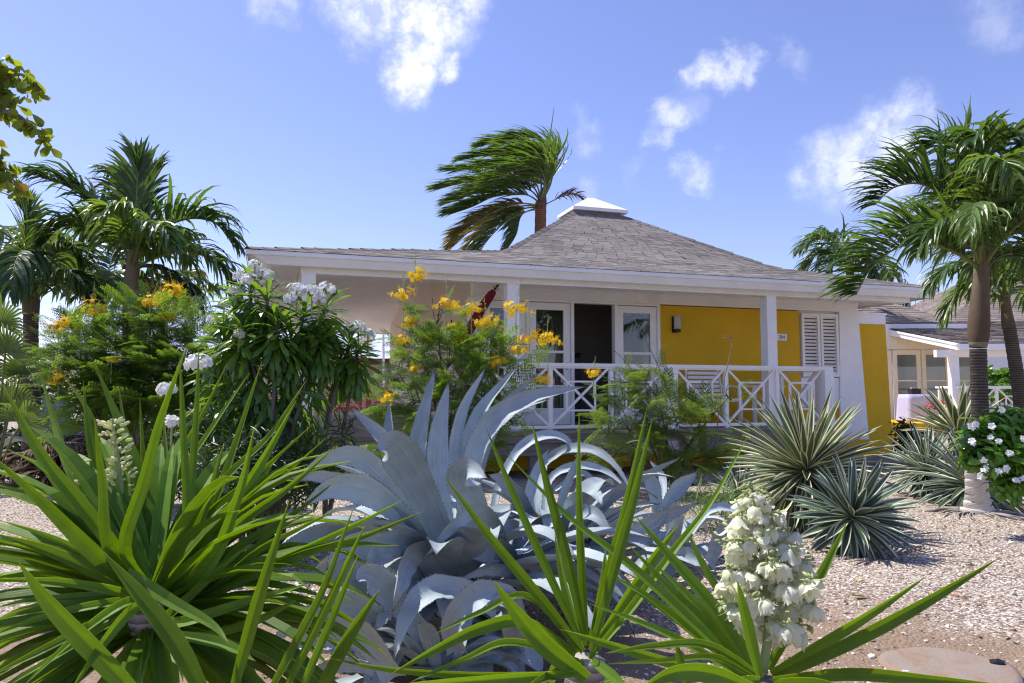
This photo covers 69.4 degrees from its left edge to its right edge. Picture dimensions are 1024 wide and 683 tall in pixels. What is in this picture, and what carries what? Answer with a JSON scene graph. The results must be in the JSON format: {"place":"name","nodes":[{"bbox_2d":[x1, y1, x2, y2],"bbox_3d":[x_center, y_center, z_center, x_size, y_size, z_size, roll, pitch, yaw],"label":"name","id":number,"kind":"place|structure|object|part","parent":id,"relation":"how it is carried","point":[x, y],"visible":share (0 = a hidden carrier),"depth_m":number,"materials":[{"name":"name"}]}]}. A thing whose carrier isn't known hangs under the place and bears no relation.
{"place":"outdoors","nodes":[
{"label":"outdoors","id":0,"kind":"place"},
{"bbox_2d":[191,340,389,415],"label":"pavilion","id":1,"kind":"structure","parent":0,"point":[378,346],"depth_m":25.65,"materials":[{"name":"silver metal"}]},
{"bbox_2d":[315,389,337,415],"bbox_3d":[-4.836,1.716,19.272,0.655,0.956,0.616,1,-4,-20],"label":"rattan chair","id":2,"kind":"object","parent":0,"point":[327,399],"visible":0.07,"depth_m":19.12,"materials":[{"name":"brown wicker"}]},
{"bbox_2d":[328,393,353,415],"bbox_3d":[-4.692,1.781,20.170,0.655,0.956,0.616,-1,-4,20],"label":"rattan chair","id":3,"kind":"object","parent":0,"point":[343,407],"visible":0.08,"depth_m":19.98,"materials":[{"name":"brown wicker"}]},
{"bbox_2d":[344,399,359,415],"bbox_3d":[-4.817,1.945,22.461,0.655,0.956,0.616,0,-4,5],"label":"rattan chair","id":4,"kind":"object","parent":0,"point":[352,405],"visible":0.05,"depth_m":22.30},
{"bbox_2d":[355,390,375,414],"bbox_3d":[-4.054,1.802,20.466,0.655,0.956,0.616,0,-4,-6],"label":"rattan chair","id":5,"kind":"object","parent":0,"point":[360,405],"visible":0.06,"depth_m":20.26,"materials":[{"name":"brown wicker"}]},
{"bbox_2d":[355,334,384,387],"bbox_3d":[-4.414,0.891,23.084,1.403,3.148,0.684,-1,-4,20],"label":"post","id":6,"kind":"object","parent":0,"point":[383,347],"visible":0.12,"depth_m":22.63,"materials":[{"name":"white paint"}]},
{"bbox_2d":[365,389,382,410],"bbox_3d":[-3.591,1.731,19.469,0.655,0.956,0.616,-1,-4,10],"label":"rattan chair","id":7,"kind":"object","parent":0,"point":[368,401],"visible":0.18,"depth_m":19.27,"materials":[{"name":"brown wicker"}]},
{"bbox_2d":[0,396,1023,682],"bbox_3d":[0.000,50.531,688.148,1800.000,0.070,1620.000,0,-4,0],"label":"ground","id":8,"kind":"structure","parent":0,"point":[976,636],"depth_m":4.38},
{"bbox_2d":[0,294,52,468],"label":"fan palm","id":9,"kind":"object","parent":8,"relation":"on","point":[11,345],"visible":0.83,"depth_m":8.88,"materials":[{"name":"green plant"}]},
{"bbox_2d":[0,54,62,199],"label":"almond tree","id":10,"kind":"object","parent":8,"relation":"on","point":[27,83],"visible":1,"depth_m":4.71,"materials":[{"name":"green plant"}]},
{"bbox_2d":[0,434,106,488],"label":"dry fronds","id":11,"kind":"object","parent":8,"relation":"on","point":[30,469],"visible":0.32,"depth_m":9.24,"materials":[{"name":"brown plant"}]},
{"bbox_2d":[0,177,111,449],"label":"palm tree","id":12,"kind":"object","parent":8,"relation":"on","point":[25,271],"visible":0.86,"depth_m":10.78,"materials":[{"name":"green plant"}]},
{"bbox_2d":[0,395,111,481],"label":"shrub","id":13,"kind":"object","parent":8,"relation":"on","point":[16,438],"visible":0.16,"depth_m":10.13,"materials":[{"name":"green plant"}]},
{"bbox_2d":[0,359,180,463],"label":"green bush","id":14,"kind":"object","parent":8,"relation":"on","point":[16,445],"visible":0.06,"depth_m":12.41,"materials":[{"name":"green plant"}]},
{"bbox_2d":[2,229,221,428],"bbox_3d":[-7.764,-0.052,13.270,4.027,4.418,3.496,-2,-5,25],"label":"palm tree","id":15,"kind":"object","parent":8,"relation":"on","point":[109,277],"visible":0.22,"depth_m":13.58,"materials":[{"name":"green plant"}]},
{"bbox_2d":[14,132,248,460],"bbox_3d":[-5.745,-0.561,10.867,2.858,5.083,4.554,3,-5,-39],"label":"palm tree","id":16,"kind":"object","parent":8,"relation":"on","point":[122,219],"visible":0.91,"depth_m":10.56,"materials":[{"name":"green plant"}]},
{"bbox_2d":[17,266,246,471],"bbox_3d":[-3.945,0.485,7.640,2.574,2.540,1.450,0,-4,0],"label":"peacock bush","id":17,"kind":"object","parent":8,"relation":"on","point":[153,358],"visible":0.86,"depth_m":7.48,"materials":[{"name":"green plant"}]},
{"bbox_2d":[68,269,244,331],"bbox_3d":[-6.949,0.304,14.451,3.036,3.872,2.960,-2,-5,25],"label":"palm tree","id":18,"kind":"object","parent":8,"relation":"on","point":[152,289],"visible":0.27,"depth_m":14.34,"materials":[{"name":"green plant"}]},
{"bbox_2d":[0,343,422,682],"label":"yucca","id":19,"kind":"object","parent":8,"relation":"on","point":[136,578],"visible":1,"depth_m":1.71,"materials":[{"name":"green plant"}]},
{"bbox_2d":[146,367,296,447],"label":"green bush","id":20,"kind":"object","parent":8,"relation":"on","point":[216,398],"visible":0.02,"depth_m":11.01,"materials":[{"name":"green plant"}]},
{"bbox_2d":[150,404,361,545],"bbox_3d":[-1.847,1.002,5.162,1.614,1.156,1.157,0,-4,0],"label":"green bush","id":21,"kind":"object","parent":8,"relation":"on","point":[206,461],"visible":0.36,"depth_m":5.14,"materials":[{"name":"green plant"}]},
{"bbox_2d":[155,259,359,543],"bbox_3d":[-1.851,0.464,5.369,1.426,2.256,1.535,0,-4,0],"label":"plumeria bush","id":22,"kind":"object","parent":8,"relation":"on","point":[252,343],"visible":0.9,"depth_m":5.58,"materials":[{"name":"green plant"}]},
{"bbox_2d":[322,320,388,515],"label":"plumeria bush","id":23,"kind":"object","parent":8,"relation":"on","point":[350,384],"visible":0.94,"depth_m":5.83,"materials":[{"name":"green plant"}]},
{"bbox_2d":[299,647,447,682],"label":"young agave","id":24,"kind":"object","parent":8,"relation":"on","point":[357,678],"visible":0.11,"depth_m":2.90,"materials":[{"name":"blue plant"}]},
{"bbox_2d":[350,603,533,680],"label":"young agave","id":25,"kind":"object","parent":8,"relation":"on","point":[428,639],"visible":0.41,"depth_m":2.82,"materials":[{"name":"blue plant"}]},
{"bbox_2d":[275,364,651,682],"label":"blue agave","id":26,"kind":"object","parent":8,"relation":"on","point":[445,563],"visible":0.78,"depth_m":3.25,"materials":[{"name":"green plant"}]},
{"bbox_2d":[356,250,600,472],"bbox_3d":[-0.300,0.418,7.065,2.676,2.593,1.384,1,-4,-7],"label":"peacock bush","id":27,"kind":"object","parent":8,"relation":"on","point":[458,338],"visible":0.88,"depth_m":6.98,"materials":[{"name":"green plant"}]},
{"bbox_2d":[425,110,585,250],"bbox_3d":[-0.136,-2.174,22.251,4.941,9.948,5.024,0,-4,0],"label":"palm tree","id":28,"kind":"object","parent":8,"relation":"on","point":[526,161],"visible":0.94,"depth_m":21.45,"materials":[{"name":"green plant"}]},
{"bbox_2d":[13,499,1021,675],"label":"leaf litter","id":29,"kind":"object","parent":8,"relation":"on","point":[926,615],"visible":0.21,"depth_m":4.16,"materials":[{"name":"brown plant"}]},
{"bbox_2d":[331,409,748,682],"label":"yucca","id":30,"kind":"object","parent":8,"relation":"on","point":[568,662],"visible":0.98,"depth_m":1.69,"materials":[{"name":"green plant"}]},
{"bbox_2d":[244,198,939,474],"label":"cottage","id":31,"kind":"structure","parent":8,"relation":"on","point":[593,272],"depth_m":12.39,"materials":[{"name":"white paint"}]},
{"bbox_2d":[451,284,499,335],"bbox_3d":[-0.534,-0.363,10.929,0.152,0.980,1.188,4,-6,-42],"label":"hammock","id":32,"kind":"object","parent":31,"relation":"hanging from","point":[489,296],"visible":0.57,"depth_m":10.74,"materials":[{"name":"red fabric"}]},
{"bbox_2d":[483,300,525,423],"bbox_3d":[-0.122,0.331,11.534,0.700,1.940,0.075,1,-4,-18],"label":"french door","id":33,"kind":"structure","parent":31,"relation":"in","point":[494,304],"depth_m":11.61,"materials":[{"name":"white paint"}]},
{"bbox_2d":[536,314,561,407],"bbox_3d":[0.699,0.462,13.229,0.750,1.883,0.070,1,-4,-18],"label":"curtain","id":34,"kind":"object","parent":31,"relation":"hanging from","point":[554,325],"visible":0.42,"depth_m":13.25,"materials":[{"name":"fabric"}]},
{"bbox_2d":[530,302,570,424],"bbox_3d":[0.603,0.348,11.771,0.700,1.940,0.075,1,-4,-18],"label":"french door","id":35,"kind":"structure","parent":31,"relation":"in","point":[564,307],"depth_m":11.79,"materials":[{"name":"white paint"}]},
{"bbox_2d":[561,353,581,420],"bbox_3d":[0.915,0.870,14.158,0.690,1.290,0.555,1,-4,-18],"label":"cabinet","id":36,"kind":"object","parent":31,"relation":"in","point":[577,375],"visible":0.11,"depth_m":13.98,"materials":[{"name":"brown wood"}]},
{"bbox_3d":[0.843,0.863,13.860,0.290,1.140,0.033,1,-4,-18],"label":"cabinet door","id":37,"kind":"part","parent":36,"relation":"part of","materials":[{"name":"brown wood"}]},
{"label":"cabinet door","id":38,"kind":"part","parent":36,"relation":"part of","materials":[{"name":"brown wood"}]},
{"bbox_2d":[623,313,649,407],"bbox_3d":[2.021,0.390,12.350,0.710,1.940,0.075,2,-5,-27],"label":"french door","id":39,"kind":"structure","parent":31,"relation":"in","point":[645,316],"depth_m":12.50,"materials":[{"name":"white paint"}]},
{"bbox_2d":[617,306,657,423],"bbox_3d":[2.070,0.382,12.245,0.730,1.940,0.075,1,-4,-18],"label":"french door","id":40,"kind":"structure","parent":31,"relation":"in","point":[651,311],"depth_m":12.28,"materials":[{"name":"white paint"}]},
{"bbox_2d":[685,370,742,426],"bbox_3d":[3.266,0.890,12.011,0.671,0.957,0.653,1,-4,-18],"label":"porch chair","id":41,"kind":"object","parent":31,"relation":"on","point":[705,377],"visible":0.44,"depth_m":12.26,"materials":[{"name":"white paint"}]},
{"bbox_2d":[737,385,784,425],"bbox_3d":[4.067,1.050,12.123,0.600,0.650,0.500,1,-4,-18],"label":"side table","id":42,"kind":"object","parent":31,"relation":"on","point":[754,403],"visible":0.31,"depth_m":11.88,"materials":[{"name":"white paint"}]},
{"bbox_2d":[482,429,708,609],"bbox_3d":[0.315,0.982,4.392,1.564,0.919,1.664,2,-5,-30],"label":"blue agave","id":43,"kind":"object","parent":8,"relation":"on","point":[597,503],"visible":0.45,"depth_m":4.26,"materials":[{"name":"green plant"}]},
{"bbox_2d":[575,314,763,497],"bbox_3d":[1.767,0.746,8.431,2.149,2.157,1.324,-1,-4,8],"label":"peacock bush","id":44,"kind":"object","parent":8,"relation":"on","point":[685,412],"visible":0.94,"depth_m":8.41,"materials":[{"name":"green plant"}]},
{"bbox_2d":[614,460,737,572],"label":"blue agave","id":45,"kind":"object","parent":8,"relation":"on","point":[710,551],"visible":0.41,"depth_m":4.90,"materials":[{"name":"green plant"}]},
{"bbox_2d":[645,474,785,541],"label":"grass tuft","id":46,"kind":"object","parent":8,"relation":"on","point":[716,499],"visible":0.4,"depth_m":6.30,"materials":[{"name":"green plant"}]},
{"bbox_2d":[706,461,766,504],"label":"striped agave","id":47,"kind":"object","parent":8,"relation":"on","point":[740,478],"visible":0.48,"depth_m":6.83,"materials":[{"name":"green plant"}]},
{"bbox_2d":[508,456,999,682],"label":"yucca","id":48,"kind":"object","parent":8,"relation":"on","point":[727,631],"visible":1,"depth_m":1.58,"materials":[{"name":"green plant"}]},
{"bbox_2d":[718,386,901,533],"bbox_3d":[2.491,1.033,6.304,1.446,1.302,1.408,0,-4,0],"label":"striped agave","id":49,"kind":"object","parent":8,"relation":"on","point":[809,448],"visible":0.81,"depth_m":6.24,"materials":[{"name":"green plant"}]},
{"bbox_2d":[789,211,907,282],"bbox_3d":[10.666,-0.813,24.040,3.124,7.468,5.248,-4,-6,43],"label":"palm tree","id":50,"kind":"object","parent":8,"relation":"on","point":[821,250],"visible":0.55,"depth_m":23.99,"materials":[{"name":"green plant"}]},
{"bbox_2d":[787,450,922,561],"bbox_3d":[2.514,1.252,5.441,0.936,0.918,0.908,0,-4,0],"label":"striped agave","id":51,"kind":"object","parent":8,"relation":"on","point":[863,509],"visible":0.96,"depth_m":5.38,"materials":[{"name":"green plant"}]},
{"bbox_2d":[858,312,892,453],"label":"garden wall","id":52,"kind":"structure","parent":8,"relation":"on","point":[872,328],"depth_m":13.96,"materials":[{"name":"yellow paint"}]},
{"bbox_2d":[880,269,915,407],"bbox_3d":[13.872,0.235,27.012,1.526,5.817,1.663,0,-4,0],"label":"palm tree","id":53,"kind":"object","parent":8,"relation":"on","point":[906,304],"visible":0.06,"depth_m":26.84,"materials":[{"name":"green plant"}]},
{"bbox_2d":[888,417,936,466],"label":"green bush","id":54,"kind":"object","parent":8,"relation":"on","point":[904,425],"visible":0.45,"depth_m":11.41,"materials":[{"name":"green plant"}]},
{"bbox_2d":[877,420,961,500],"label":"striped agave","id":55,"kind":"object","parent":8,"relation":"on","point":[920,447],"visible":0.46,"depth_m":8.40,"materials":[{"name":"green plant"}]},
{"bbox_2d":[816,95,1023,521],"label":"palm tree","id":56,"kind":"object","parent":8,"relation":"on","point":[977,188],"visible":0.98,"depth_m":7.10,"materials":[{"name":"green plant"}]},
{"bbox_2d":[858,304,1023,439],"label":"neighbour cottage","id":57,"kind":"structure","parent":8,"relation":"on","point":[926,354],"depth_m":22.50,"materials":[{"name":"white paint"}]},
{"bbox_2d":[887,350,893,418],"bbox_3d":[11.156,1.305,22.511,0.820,2.080,0.060,0,-4,2],"label":"french door","id":58,"kind":"structure","parent":57,"relation":"in","point":[889,356],"depth_m":22.48,"materials":[{"name":"white paint"}]},
{"bbox_2d":[892,350,921,418],"bbox_3d":[12.015,1.302,22.481,0.820,2.080,0.060,0,-4,2],"label":"french door","id":59,"kind":"structure","parent":57,"relation":"in","point":[894,352],"depth_m":22.49,"materials":[{"name":"white paint"}]},
{"bbox_2d":[896,394,934,420],"bbox_3d":[11.130,1.826,20.422,0.749,0.740,0.749,0,-4,0],"label":"cloth table","id":60,"kind":"object","parent":57,"relation":"on","point":[904,403],"visible":0.82,"depth_m":20.13,"materials":[{"name":"fabric"}]},
{"bbox_2d":[920,350,947,418],"bbox_3d":[12.871,1.300,22.450,0.820,2.080,0.060,0,-4,2],"label":"french door","id":61,"kind":"structure","parent":57,"relation":"in","point":[923,352],"depth_m":22.46,"materials":[{"name":"white paint"}]},
{"bbox_2d":[925,400,957,469],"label":"flowering bush","id":62,"kind":"object","parent":8,"relation":"on","point":[934,408],"visible":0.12,"depth_m":10.89,"materials":[{"name":"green plant"}]},
{"bbox_2d":[878,647,1023,682],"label":"stepping stone","id":63,"kind":"object","parent":8,"relation":"on","point":[942,662],"visible":0.91,"depth_m":3.13,"materials":[{"name":"beige stone"}]},
{"bbox_2d":[989,658,1005,664],"bbox_3d":[2.068,1.365,3.144,0.064,0.032,0.047,0,-4,0],"label":"rock","id":64,"kind":"object","parent":63,"relation":"on","point":[997,661],"visible":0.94,"depth_m":3.14,"materials":[{"name":"grey stone"}]},
{"bbox_2d":[900,380,1005,468],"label":"striped agave","id":65,"kind":"object","parent":8,"relation":"on","point":[953,414],"visible":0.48,"depth_m":9.49,"materials":[{"name":"green plant"}]},
{"bbox_2d":[903,423,1023,513],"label":"striped agave","id":66,"kind":"object","parent":8,"relation":"on","point":[951,493],"visible":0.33,"depth_m":7.67,"materials":[{"name":"green plant"}]},
{"bbox_2d":[909,264,1023,411],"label":"cottage","id":67,"kind":"structure","parent":8,"relation":"on","point":[930,305],"depth_m":31.82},
{"bbox_2d":[917,235,1023,409],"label":"palm tree","id":68,"kind":"object","parent":8,"relation":"on","point":[1006,289],"visible":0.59,"depth_m":9.56,"materials":[{"name":"green plant"}]},
{"bbox_2d":[944,405,1023,511],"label":"gardenia bush","id":69,"kind":"object","parent":8,"relation":"on","point":[993,447],"visible":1,"depth_m":6.10,"materials":[{"name":"green plant"}]},
{"bbox_2d":[988,365,1011,405],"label":"green bush","id":70,"kind":"object","parent":8,"relation":"on","point":[1000,377],"visible":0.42,"depth_m":26.70,"materials":[{"name":"green plant"}]},
{"bbox_2d":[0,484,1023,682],"bbox_3d":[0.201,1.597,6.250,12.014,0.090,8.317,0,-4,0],"label":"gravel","id":71,"kind":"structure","parent":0,"point":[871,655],"depth_m":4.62,"materials":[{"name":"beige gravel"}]},
{"bbox_2d":[0,0,1023,394],"label":"sky","id":72,"kind":"structure","parent":0,"point":[735,126],"materials":[{"name":"blue"}]},
{"bbox_2d":[852,452,952,465],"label":"paving","id":73,"kind":"structure","parent":0,"point":[878,459],"depth_m":12.50,"materials":[{"name":"red brick"}]},
{"bbox_2d":[908,387,920,393],"bbox_3d":[11.130,1.361,20.453,0.260,0.190,0.204,0,-4,0],"label":"speaker box","id":74,"kind":"object","parent":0,"point":[914,391],"visible":0.94,"depth_m":20.35,"materials":[{"name":"black plastic"}]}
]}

